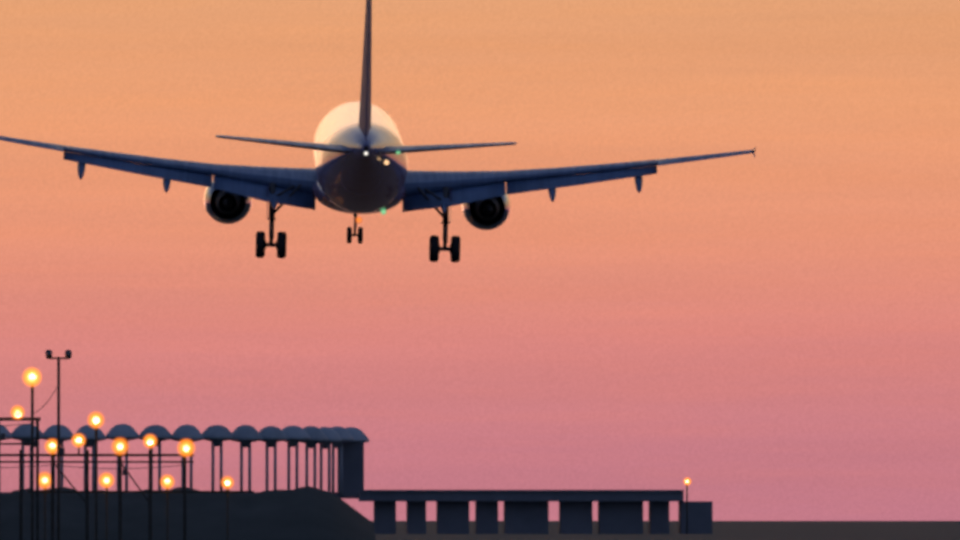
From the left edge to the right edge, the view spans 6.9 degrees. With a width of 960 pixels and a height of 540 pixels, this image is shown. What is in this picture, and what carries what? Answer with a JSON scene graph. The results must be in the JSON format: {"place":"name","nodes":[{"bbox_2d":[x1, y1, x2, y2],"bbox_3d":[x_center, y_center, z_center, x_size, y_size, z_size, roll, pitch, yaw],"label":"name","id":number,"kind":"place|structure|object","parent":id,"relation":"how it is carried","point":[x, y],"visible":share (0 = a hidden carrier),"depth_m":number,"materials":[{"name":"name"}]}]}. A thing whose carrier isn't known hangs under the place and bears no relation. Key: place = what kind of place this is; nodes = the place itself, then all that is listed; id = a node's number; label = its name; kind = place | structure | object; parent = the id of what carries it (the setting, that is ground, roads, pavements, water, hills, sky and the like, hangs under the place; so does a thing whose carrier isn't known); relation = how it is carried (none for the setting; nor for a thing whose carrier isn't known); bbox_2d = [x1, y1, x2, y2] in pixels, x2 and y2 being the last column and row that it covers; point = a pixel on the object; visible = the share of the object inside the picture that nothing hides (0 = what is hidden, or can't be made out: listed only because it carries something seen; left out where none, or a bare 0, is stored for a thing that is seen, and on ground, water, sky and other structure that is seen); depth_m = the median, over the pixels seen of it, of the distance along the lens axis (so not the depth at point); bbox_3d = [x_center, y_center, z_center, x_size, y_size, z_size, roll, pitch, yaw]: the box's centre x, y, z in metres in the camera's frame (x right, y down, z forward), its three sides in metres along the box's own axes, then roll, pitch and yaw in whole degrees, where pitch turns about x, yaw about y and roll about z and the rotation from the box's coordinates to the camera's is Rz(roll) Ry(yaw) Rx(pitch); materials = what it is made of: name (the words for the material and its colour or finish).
{"place":"outdoors","nodes":[
{"label":"outdoors","id":0,"kind":"place"},
{"bbox_2d":[0,486,375,539],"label":"embankment ground","id":1,"kind":"structure","parent":0,"point":[307,513],"depth_m":464.61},
{"bbox_2d":[0,407,40,539],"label":"approach light gantry","id":2,"kind":"object","parent":1,"relation":"on","point":[17,412],"visible":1,"depth_m":299.63,"materials":[{"name":"metal"}]},
{"bbox_2d":[25,350,101,539],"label":"light poles","id":3,"kind":"object","parent":1,"relation":"on","point":[31,377],"visible":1,"depth_m":339.61,"materials":[{"name":"metal"}]},
{"bbox_2d":[0,433,193,539],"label":"approach light bar","id":4,"kind":"object","parent":1,"relation":"on","point":[185,447],"visible":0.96,"depth_m":389.58,"materials":[{"name":"metal"}]},
{"bbox_2d":[28,474,253,539],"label":"approach lights","id":5,"kind":"object","parent":1,"relation":"on","point":[105,480],"visible":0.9,"depth_m":439.60,"materials":[{"name":"metal"}]},
{"bbox_2d":[0,0,755,262],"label":"airliner","id":6,"kind":"object","parent":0,"point":[360,149],"visible":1,"depth_m":348.65,"materials":[{"name":"paint"}]},
{"bbox_2d":[0,0,959,520],"label":"sky","id":7,"kind":"structure","parent":0,"point":[775,332],"materials":[{"name":"orange"}]},
{"bbox_2d":[372,521,959,539],"bbox_3d":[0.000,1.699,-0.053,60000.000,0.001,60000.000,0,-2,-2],"label":"airfield ground","id":8,"kind":"structure","parent":0,"point":[836,530],"depth_m":1040.49,"materials":[{"name":"black"}]},
{"bbox_2d":[0,424,712,533],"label":"canopy walkway building","id":9,"kind":"structure","parent":8,"relation":"on","point":[527,511],"depth_m":1027.66,"materials":[{"name":"concrete"}]},
{"bbox_2d":[684,478,689,533],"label":"lamp post","id":10,"kind":"object","parent":8,"relation":"on","point":[687,481],"visible":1,"depth_m":1001.19,"materials":[{"name":"metal"}]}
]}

